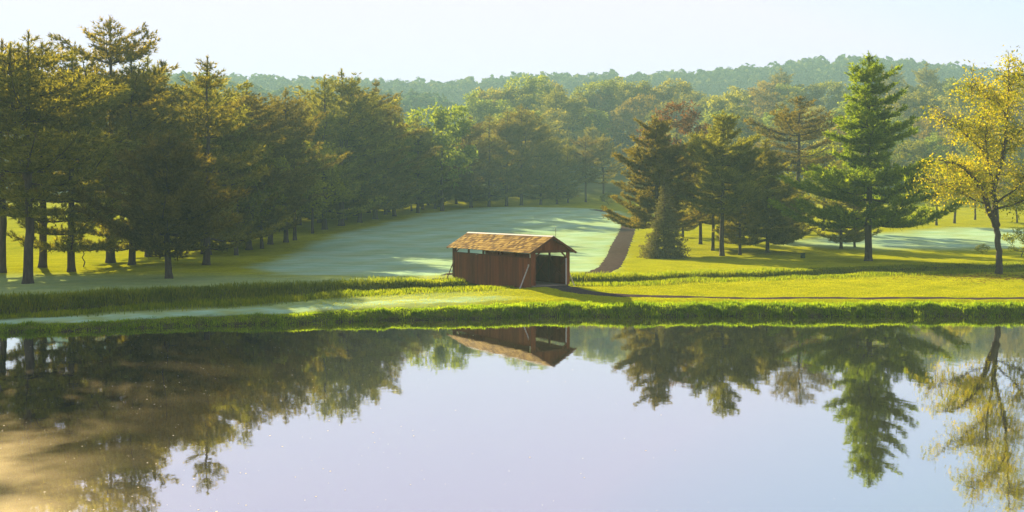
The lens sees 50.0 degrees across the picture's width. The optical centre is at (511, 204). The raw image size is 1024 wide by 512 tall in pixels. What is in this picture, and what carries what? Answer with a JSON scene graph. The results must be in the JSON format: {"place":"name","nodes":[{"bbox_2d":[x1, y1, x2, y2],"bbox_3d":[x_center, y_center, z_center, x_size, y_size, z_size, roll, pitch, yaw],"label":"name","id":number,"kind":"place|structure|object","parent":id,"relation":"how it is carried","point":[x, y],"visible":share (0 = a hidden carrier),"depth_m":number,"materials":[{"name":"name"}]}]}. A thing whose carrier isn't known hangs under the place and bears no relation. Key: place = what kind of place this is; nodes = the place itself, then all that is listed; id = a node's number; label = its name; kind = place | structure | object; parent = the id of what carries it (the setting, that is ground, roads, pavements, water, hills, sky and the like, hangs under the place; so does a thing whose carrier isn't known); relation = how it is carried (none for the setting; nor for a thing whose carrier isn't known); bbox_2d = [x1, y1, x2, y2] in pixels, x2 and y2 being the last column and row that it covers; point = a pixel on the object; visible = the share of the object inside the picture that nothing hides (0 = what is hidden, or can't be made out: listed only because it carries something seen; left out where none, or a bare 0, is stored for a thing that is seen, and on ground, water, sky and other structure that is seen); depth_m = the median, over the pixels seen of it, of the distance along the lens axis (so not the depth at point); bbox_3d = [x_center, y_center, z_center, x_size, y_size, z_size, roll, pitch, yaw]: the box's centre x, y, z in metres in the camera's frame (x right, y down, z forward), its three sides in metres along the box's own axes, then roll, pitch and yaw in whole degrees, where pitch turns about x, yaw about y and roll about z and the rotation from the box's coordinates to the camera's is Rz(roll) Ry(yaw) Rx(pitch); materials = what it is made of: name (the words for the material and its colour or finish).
{"place":"outdoors","nodes":[
{"label":"outdoors","id":0,"kind":"place"},
{"bbox_2d":[0,314,1023,511],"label":"water","id":1,"kind":"structure","parent":0,"point":[828,414],"depth_m":34.74,"materials":[{"name":"liquid"}]},
{"bbox_2d":[0,78,1023,332],"bbox_3d":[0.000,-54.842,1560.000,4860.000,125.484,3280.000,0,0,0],"label":"ground","id":2,"kind":"structure","parent":0,"point":[406,242],"depth_m":109.53,"materials":[{"name":"green plant"}]},
{"bbox_2d":[0,37,72,272],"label":"pine tree","id":3,"kind":"object","parent":2,"relation":"on","point":[3,231],"visible":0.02,"depth_m":93.46,"materials":[{"name":"green plant"}]},
{"bbox_2d":[0,29,129,283],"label":"pine tree","id":4,"kind":"object","parent":2,"relation":"on","point":[18,149],"visible":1,"depth_m":79.01,"materials":[{"name":"green plant"}]},
{"bbox_2d":[8,39,124,267],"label":"pine tree","id":5,"kind":"object","parent":2,"relation":"on","point":[42,262],"visible":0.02,"depth_m":101.07,"materials":[{"name":"green plant"}]},
{"bbox_2d":[0,48,144,271],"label":"pine tree","id":6,"kind":"object","parent":2,"relation":"on","point":[70,232],"visible":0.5,"depth_m":94.58,"materials":[{"name":"green plant"}]},
{"bbox_2d":[46,15,196,262],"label":"pine tree","id":7,"kind":"object","parent":2,"relation":"on","point":[117,52],"visible":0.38,"depth_m":108.21,"materials":[{"name":"green plant"}]},
{"bbox_2d":[62,51,200,264],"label":"pine tree","id":8,"kind":"object","parent":2,"relation":"on","point":[146,124],"visible":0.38,"depth_m":103.85,"materials":[{"name":"green plant"}]},
{"bbox_2d":[62,128,250,278],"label":"pine tree","id":9,"kind":"object","parent":2,"relation":"on","point":[159,213],"visible":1,"depth_m":84.35,"materials":[{"name":"green plant"}]},
{"bbox_2d":[108,55,214,256],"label":"pine tree","id":10,"kind":"object","parent":2,"relation":"on","point":[204,141],"visible":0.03,"depth_m":121.99,"materials":[{"name":"green plant"}]},
{"bbox_2d":[125,54,292,264],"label":"pine tree","id":11,"kind":"object","parent":2,"relation":"on","point":[205,120],"visible":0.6,"depth_m":105.19,"materials":[{"name":"green plant"}]},
{"bbox_2d":[156,72,266,254],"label":"pine tree","id":12,"kind":"object","parent":2,"relation":"on","point":[227,95],"visible":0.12,"depth_m":124.62,"materials":[{"name":"green plant"}]},
{"bbox_2d":[128,114,297,253],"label":"pine tree","id":13,"kind":"object","parent":2,"relation":"on","point":[273,176],"visible":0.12,"depth_m":125.49,"materials":[{"name":"green plant"}]},
{"bbox_2d":[202,136,283,254],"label":"pine tree","id":14,"kind":"object","parent":2,"relation":"on","point":[245,202],"visible":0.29,"depth_m":124.16,"materials":[{"name":"green plant"}]},
{"bbox_2d":[215,79,320,249],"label":"pine tree","id":15,"kind":"object","parent":2,"relation":"on","point":[280,213],"visible":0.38,"depth_m":132.21,"materials":[{"name":"green plant"}]},
{"bbox_2d":[250,152,289,248],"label":"pine tree","id":16,"kind":"object","parent":2,"relation":"on","point":[279,161],"visible":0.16,"depth_m":133.37,"materials":[{"name":"green plant"}]},
{"bbox_2d":[239,103,326,244],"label":"pine tree","id":17,"kind":"object","parent":2,"relation":"on","point":[294,202],"visible":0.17,"depth_m":140.08,"materials":[{"name":"green plant"}]},
{"bbox_2d":[281,127,320,239],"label":"tree","id":18,"kind":"object","parent":2,"relation":"on","point":[305,149],"visible":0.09,"depth_m":148.03,"materials":[{"name":"green plant"}]},
{"bbox_2d":[259,86,353,242],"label":"pine tree","id":19,"kind":"object","parent":2,"relation":"on","point":[309,128],"visible":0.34,"depth_m":143.09,"materials":[{"name":"green plant"}]},
{"bbox_2d":[4,71,623,183],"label":"ridge forest","id":20,"kind":"object","parent":2,"relation":"on","point":[412,99],"visible":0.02,"depth_m":604.96,"materials":[{"name":"green plant"}]},
{"bbox_2d":[291,139,347,233],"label":"broadleaf tree","id":21,"kind":"object","parent":2,"relation":"on","point":[333,174],"visible":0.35,"depth_m":160.56,"materials":[{"name":"green plant"}]},
{"bbox_2d":[292,74,386,229],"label":"pine tree","id":22,"kind":"object","parent":2,"relation":"on","point":[325,123],"visible":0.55,"depth_m":167.97,"materials":[{"name":"green plant"}]},
{"bbox_2d":[289,68,416,225],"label":"pine tree","id":23,"kind":"object","parent":2,"relation":"on","point":[353,108],"visible":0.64,"depth_m":177.66,"materials":[{"name":"green plant"}]},
{"bbox_2d":[335,90,413,222],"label":"pine tree","id":24,"kind":"object","parent":2,"relation":"on","point":[367,189],"visible":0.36,"depth_m":185.98,"materials":[{"name":"green plant"}]},
{"bbox_2d":[339,79,442,218],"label":"pine tree","id":25,"kind":"object","parent":2,"relation":"on","point":[391,194],"visible":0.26,"depth_m":197.45,"materials":[{"name":"green plant"}]},
{"bbox_2d":[377,103,434,215],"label":"pine tree","id":26,"kind":"object","parent":2,"relation":"on","point":[407,159],"visible":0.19,"depth_m":207.66,"materials":[{"name":"green plant"}]},
{"bbox_2d":[398,118,461,212],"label":"pine tree","id":27,"kind":"object","parent":2,"relation":"on","point":[424,136],"visible":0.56,"depth_m":219.38,"materials":[{"name":"green plant"}]},
{"bbox_2d":[415,146,460,208],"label":"pine tree","id":28,"kind":"object","parent":2,"relation":"on","point":[447,192],"visible":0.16,"depth_m":237.92,"materials":[{"name":"green plant"}]},
{"bbox_2d":[404,102,478,210],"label":"broadleaf tree","id":29,"kind":"object","parent":2,"relation":"on","point":[440,121],"visible":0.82,"depth_m":225.02,"materials":[{"name":"green plant"}]},
{"bbox_2d":[443,116,507,207],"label":"pine tree","id":30,"kind":"object","parent":2,"relation":"on","point":[482,155],"visible":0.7,"depth_m":240.92,"materials":[{"name":"green plant"}]},
{"bbox_2d":[460,89,501,120],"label":"broadleaf tree","id":31,"kind":"object","parent":2,"relation":"on","point":[470,99],"visible":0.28,"depth_m":393.58,"materials":[{"name":"green plant"}]},
{"bbox_2d":[449,114,525,206],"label":"pine tree","id":32,"kind":"object","parent":2,"relation":"on","point":[489,138],"visible":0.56,"depth_m":246.59,"materials":[{"name":"green plant"}]},
{"bbox_2d":[467,99,513,126],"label":"broadleaf tree","id":33,"kind":"object","parent":2,"relation":"on","point":[481,111],"visible":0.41,"depth_m":384.42,"materials":[{"name":"green plant"}]},
{"bbox_2d":[432,232,576,288],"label":"covered bridge","id":34,"kind":"structure","parent":2,"relation":"on","point":[493,265],"depth_m":79.19,"materials":[{"name":"brown wood"}]},
{"bbox_2d":[479,108,534,205],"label":"pine tree","id":35,"kind":"object","parent":2,"relation":"on","point":[507,134],"visible":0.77,"depth_m":249.25,"materials":[{"name":"green plant"}]},
{"bbox_2d":[484,84,533,112],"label":"broadleaf tree","id":36,"kind":"object","parent":2,"relation":"on","point":[520,91],"visible":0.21,"depth_m":420.55,"materials":[{"name":"green plant"}]},
{"bbox_2d":[0,261,1023,318],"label":"creek grass","id":37,"kind":"structure","parent":2,"relation":"on","point":[187,290],"depth_m":75.53,"materials":[{"name":"green plant"}]},
{"bbox_2d":[0,299,1023,333],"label":"bank grass","id":38,"kind":"structure","parent":2,"relation":"on","point":[892,305],"depth_m":65.97,"materials":[{"name":"green plant"}]},
{"bbox_2d":[491,104,549,205],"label":"tree","id":39,"kind":"object","parent":2,"relation":"on","point":[524,143],"visible":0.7,"depth_m":252.52,"materials":[{"name":"green plant"}]},
{"bbox_2d":[504,94,540,114],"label":"broadleaf tree","id":40,"kind":"object","parent":2,"relation":"on","point":[523,101],"visible":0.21,"depth_m":408.71,"materials":[{"name":"green plant"}]},
{"bbox_2d":[505,73,554,112],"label":"broadleaf tree","id":41,"kind":"object","parent":2,"relation":"on","point":[531,82],"visible":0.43,"depth_m":425.84,"materials":[{"name":"green plant"}]},
{"bbox_2d":[508,121,568,204],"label":"pine tree","id":42,"kind":"object","parent":2,"relation":"on","point":[545,157],"visible":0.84,"depth_m":255.29,"materials":[{"name":"green plant"}]},
{"bbox_2d":[531,87,581,139],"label":"broadleaf tree","id":43,"kind":"object","parent":2,"relation":"on","point":[551,101],"visible":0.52,"depth_m":376.43,"materials":[{"name":"green plant"}]},
{"bbox_2d":[540,108,575,149],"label":"broadleaf tree","id":44,"kind":"object","parent":2,"relation":"on","point":[567,118],"visible":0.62,"depth_m":358.22,"materials":[{"name":"green plant"}]},
{"bbox_2d":[537,137,583,203],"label":"pine tree","id":45,"kind":"object","parent":2,"relation":"on","point":[565,188],"visible":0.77,"depth_m":258.84,"materials":[{"name":"green plant"}]},
{"bbox_2d":[117,54,1023,121],"bbox_3d":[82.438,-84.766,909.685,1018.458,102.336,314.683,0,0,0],"label":"ridge forest","id":46,"kind":"object","parent":2,"relation":"on","point":[721,80],"visible":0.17,"depth_m":924.83,"materials":[{"name":"green plant"}]},
{"bbox_2d":[550,140,590,202],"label":"pine tree","id":47,"kind":"object","parent":2,"relation":"on","point":[569,160],"visible":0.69,"depth_m":262.79,"materials":[{"name":"green plant"}]},
{"bbox_2d":[553,91,596,157],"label":"broadleaf tree","id":48,"kind":"object","parent":2,"relation":"on","point":[574,114],"visible":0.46,"depth_m":379.41,"materials":[{"name":"green plant"}]},
{"bbox_2d":[564,134,608,201],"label":"pine tree","id":49,"kind":"object","parent":2,"relation":"on","point":[589,156],"visible":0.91,"depth_m":264.06,"materials":[{"name":"green plant"}]},
{"bbox_2d":[569,80,615,123],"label":"broadleaf tree","id":50,"kind":"object","parent":2,"relation":"on","point":[590,87],"visible":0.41,"depth_m":440.20,"materials":[{"name":"green plant"}]},
{"bbox_2d":[574,107,611,137],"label":"broadleaf tree","id":51,"kind":"object","parent":2,"relation":"on","point":[601,117],"visible":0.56,"depth_m":389.27,"materials":[{"name":"green plant"}]},
{"bbox_2d":[577,123,610,168],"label":"pine tree","id":52,"kind":"object","parent":2,"relation":"on","point":[590,133],"visible":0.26,"depth_m":328.20,"materials":[{"name":"green plant"}]},
{"bbox_2d":[579,91,618,122],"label":"broadleaf tree","id":53,"kind":"object","parent":2,"relation":"on","point":[595,98],"visible":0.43,"depth_m":438.97,"materials":[{"name":"green plant"}]},
{"bbox_2d":[580,133,625,200],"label":"pine tree","id":54,"kind":"object","parent":2,"relation":"on","point":[606,154],"visible":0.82,"depth_m":265.18,"materials":[{"name":"green plant"}]},
{"bbox_2d":[604,105,639,152],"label":"broadleaf tree","id":55,"kind":"object","parent":2,"relation":"on","point":[613,129],"visible":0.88,"depth_m":393.90,"materials":[{"name":"green plant"}]},
{"bbox_2d":[612,86,645,146],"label":"broadleaf tree","id":56,"kind":"object","parent":2,"relation":"on","point":[616,96],"visible":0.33,"depth_m":427.78,"materials":[{"name":"green plant"}]},
{"bbox_2d":[603,80,657,144],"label":"broadleaf tree","id":57,"kind":"object","parent":2,"relation":"on","point":[623,84],"visible":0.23,"depth_m":433.45,"materials":[{"name":"green plant"}]},
{"bbox_2d":[612,92,661,144],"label":"broadleaf tree","id":58,"kind":"object","parent":2,"relation":"on","point":[632,103],"visible":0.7,"depth_m":393.40,"materials":[{"name":"green plant"}]},
{"bbox_2d":[623,82,684,108],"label":"broadleaf tree","id":59,"kind":"object","parent":2,"relation":"on","point":[657,92],"visible":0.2,"depth_m":434.90,"materials":[{"name":"green plant"}]},
{"bbox_2d":[600,115,709,249],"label":"pine tree","id":60,"kind":"object","parent":2,"relation":"on","point":[658,165],"visible":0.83,"depth_m":126.82,"materials":[{"name":"green plant"}]},
{"bbox_2d":[636,180,690,259],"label":"spruce tree","id":61,"kind":"object","parent":2,"relation":"on","point":[669,243],"visible":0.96,"depth_m":119.22,"materials":[{"name":"green plant"}]},
{"bbox_2d":[636,100,711,171],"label":"broadleaf tree","id":62,"kind":"object","parent":2,"relation":"on","point":[686,120],"visible":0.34,"depth_m":186.48,"materials":[{"name":"green plant"}]},
{"bbox_2d":[657,78,696,135],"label":"broadleaf tree","id":63,"kind":"object","parent":2,"relation":"on","point":[686,90],"visible":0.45,"depth_m":437.17,"materials":[{"name":"green plant"}]},
{"bbox_2d":[679,142,735,250],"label":"pine tree","id":64,"kind":"object","parent":2,"relation":"on","point":[695,178],"visible":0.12,"depth_m":131.95,"materials":[{"name":"green plant"}]},
{"bbox_2d":[673,130,742,243],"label":"pine tree","id":65,"kind":"object","parent":2,"relation":"on","point":[708,221],"visible":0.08,"depth_m":140.75,"materials":[{"name":"green plant"}]},
{"bbox_2d":[694,111,747,138],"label":"broadleaf tree","id":66,"kind":"object","parent":2,"relation":"on","point":[708,118],"visible":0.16,"depth_m":336.69,"materials":[{"name":"green plant"}]},
{"bbox_2d":[669,110,780,255],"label":"pine tree","id":67,"kind":"object","parent":2,"relation":"on","point":[720,172],"visible":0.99,"depth_m":122.54,"materials":[{"name":"green plant"}]},
{"bbox_2d":[705,90,756,127],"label":"broadleaf tree","id":68,"kind":"object","parent":2,"relation":"on","point":[732,99],"visible":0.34,"depth_m":377.53,"materials":[{"name":"green plant"}]},
{"bbox_2d":[707,140,769,254],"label":"pine tree","id":69,"kind":"object","parent":2,"relation":"on","point":[734,221],"visible":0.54,"depth_m":124.73,"materials":[{"name":"green plant"}]},
{"bbox_2d":[720,103,759,140],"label":"broadleaf tree","id":70,"kind":"object","parent":2,"relation":"on","point":[740,113],"visible":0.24,"depth_m":345.47,"materials":[{"name":"green plant"}]},
{"bbox_2d":[741,88,783,132],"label":"broadleaf tree","id":71,"kind":"object","parent":2,"relation":"on","point":[764,99],"visible":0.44,"depth_m":396.58,"materials":[{"name":"green plant"}]},
{"bbox_2d":[713,138,816,252],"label":"pine tree","id":72,"kind":"object","parent":2,"relation":"on","point":[773,231],"visible":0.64,"depth_m":128.25,"materials":[{"name":"green plant"}]},
{"bbox_2d":[746,79,792,119],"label":"broadleaf tree","id":73,"kind":"object","parent":2,"relation":"on","point":[767,87],"visible":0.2,"depth_m":451.96,"materials":[{"name":"green plant"}]},
{"bbox_2d":[748,179,816,226],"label":"pine tree","id":74,"kind":"object","parent":2,"relation":"on","point":[798,191],"visible":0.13,"depth_m":142.03,"materials":[{"name":"green plant"}]},
{"bbox_2d":[544,286,1023,299],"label":"cart path","id":75,"kind":"structure","parent":2,"relation":"on","point":[573,289],"depth_m":70.05,"materials":[{"name":"grey asphalt"}]},
{"bbox_2d":[767,83,806,118],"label":"broadleaf tree","id":76,"kind":"object","parent":2,"relation":"on","point":[800,92],"visible":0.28,"depth_m":443.08,"materials":[{"name":"green plant"}]},
{"bbox_2d":[768,68,811,132],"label":"pine tree","id":77,"kind":"object","parent":2,"relation":"on","point":[783,76],"visible":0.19,"depth_m":468.45,"materials":[{"name":"green plant"}]},
{"bbox_2d":[743,96,845,182],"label":"pine tree","id":78,"kind":"object","parent":2,"relation":"on","point":[791,120],"visible":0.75,"depth_m":160.14,"materials":[{"name":"green plant"}]},
{"bbox_2d":[787,82,830,118],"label":"broadleaf tree","id":79,"kind":"object","parent":2,"relation":"on","point":[813,91],"visible":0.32,"depth_m":449.73,"materials":[{"name":"green plant"}]},
{"bbox_2d":[779,142,846,230],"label":"pine tree","id":80,"kind":"object","parent":2,"relation":"on","point":[816,151],"visible":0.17,"depth_m":166.71,"materials":[{"name":"green plant"}]},
{"bbox_2d":[810,79,851,118],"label":"broadleaf tree","id":81,"kind":"object","parent":2,"relation":"on","point":[836,89],"visible":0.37,"depth_m":456.10,"materials":[{"name":"green plant"}]},
{"bbox_2d":[812,160,882,248],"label":"pine tree","id":82,"kind":"object","parent":2,"relation":"on","point":[849,236],"visible":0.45,"depth_m":133.66,"materials":[{"name":"green plant"}]},
{"bbox_2d":[820,124,890,170],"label":"pine tree","id":83,"kind":"object","parent":2,"relation":"on","point":[840,131],"visible":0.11,"depth_m":286.43,"materials":[{"name":"green plant"}]},
{"bbox_2d":[767,50,969,260],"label":"pine tree","id":84,"kind":"object","parent":2,"relation":"on","point":[869,129],"visible":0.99,"depth_m":111.72,"materials":[{"name":"green plant"}]},
{"bbox_2d":[879,93,920,154],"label":"broadleaf tree","id":85,"kind":"object","parent":2,"relation":"on","point":[899,103],"visible":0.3,"depth_m":373.04,"materials":[{"name":"green plant"}]},
{"bbox_2d":[889,138,933,174],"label":"broadleaf tree","id":86,"kind":"object","parent":2,"relation":"on","point":[917,151],"visible":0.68,"depth_m":282.37,"materials":[{"name":"green plant"}]},
{"bbox_2d":[895,62,944,131],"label":"pine tree","id":87,"kind":"object","parent":2,"relation":"on","point":[930,76],"visible":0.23,"depth_m":468.73,"materials":[{"name":"green plant"}]},
{"bbox_2d":[898,89,943,140],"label":"broadleaf tree","id":88,"kind":"object","parent":2,"relation":"on","point":[923,97],"visible":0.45,"depth_m":374.46,"materials":[{"name":"green plant"}]},
{"bbox_2d":[901,84,940,139],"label":"broadleaf tree","id":89,"kind":"object","parent":2,"relation":"on","point":[912,89],"visible":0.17,"depth_m":456.94,"materials":[{"name":"green plant"}]},
{"bbox_2d":[909,132,950,189],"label":"broadleaf tree","id":90,"kind":"object","parent":2,"relation":"on","point":[935,144],"visible":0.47,"depth_m":284.97,"materials":[{"name":"green plant"}]},
{"bbox_2d":[912,107,965,169],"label":"broadleaf tree","id":91,"kind":"object","parent":2,"relation":"on","point":[925,134],"visible":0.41,"depth_m":328.13,"materials":[{"name":"green plant"}]},
{"bbox_2d":[855,271,1023,283],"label":"fallen leaves","id":92,"kind":"object","parent":2,"relation":"on","point":[972,276],"visible":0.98,"depth_m":87.67,"materials":[{"name":"yellow plant"}]},
{"bbox_2d":[916,160,963,224],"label":"pine tree","id":93,"kind":"object","parent":2,"relation":"on","point":[935,202],"visible":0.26,"depth_m":179.35,"materials":[{"name":"green plant"}]},
{"bbox_2d":[925,134,972,165],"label":"broadleaf tree","id":94,"kind":"object","parent":2,"relation":"on","point":[947,139],"visible":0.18,"depth_m":307.06,"materials":[{"name":"green plant"}]},
{"bbox_2d":[940,89,985,131],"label":"broadleaf tree","id":95,"kind":"object","parent":2,"relation":"on","point":[960,104],"visible":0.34,"depth_m":378.17,"materials":[{"name":"green plant"}]},
{"bbox_2d":[906,45,1023,273],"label":"broadleaf tree","id":96,"kind":"object","parent":2,"relation":"on","point":[971,172],"visible":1,"depth_m":91.47,"materials":[{"name":"yellow plant"}]},
{"bbox_2d":[951,123,997,161],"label":"broadleaf tree","id":97,"kind":"object","parent":2,"relation":"on","point":[963,151],"visible":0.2,"depth_m":284.24,"materials":[{"name":"green plant"}]},
{"bbox_2d":[990,131,1023,177],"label":"broadleaf tree","id":98,"kind":"object","parent":2,"relation":"on","point":[1020,156],"visible":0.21,"depth_m":306.43,"materials":[{"name":"green plant"}]},
{"bbox_2d":[996,170,1023,222],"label":"broadleaf tree","id":99,"kind":"object","parent":2,"relation":"on","point":[1005,193],"visible":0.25,"depth_m":187.87,"materials":[{"name":"green plant"}]},
{"bbox_2d":[1001,227,1023,256],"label":"shrub","id":100,"kind":"object","parent":2,"relation":"on","point":[1018,232],"visible":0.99,"depth_m":120.89,"materials":[{"name":"green plant"}]},
{"bbox_2d":[0,0,1023,84],"label":"sky","id":101,"kind":"structure","parent":0,"point":[442,41],"materials":[{"name":"white"}]},
{"bbox_2d":[442,209,635,274],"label":"cart path","id":102,"kind":"structure","parent":0,"point":[614,259],"depth_m":129.85,"materials":[{"name":"grey asphalt"}]},
{"bbox_2d":[308,274,1023,311],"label":"lawn grass","id":103,"kind":"structure","parent":0,"point":[761,284],"depth_m":74.03,"materials":[{"name":"green plant"}]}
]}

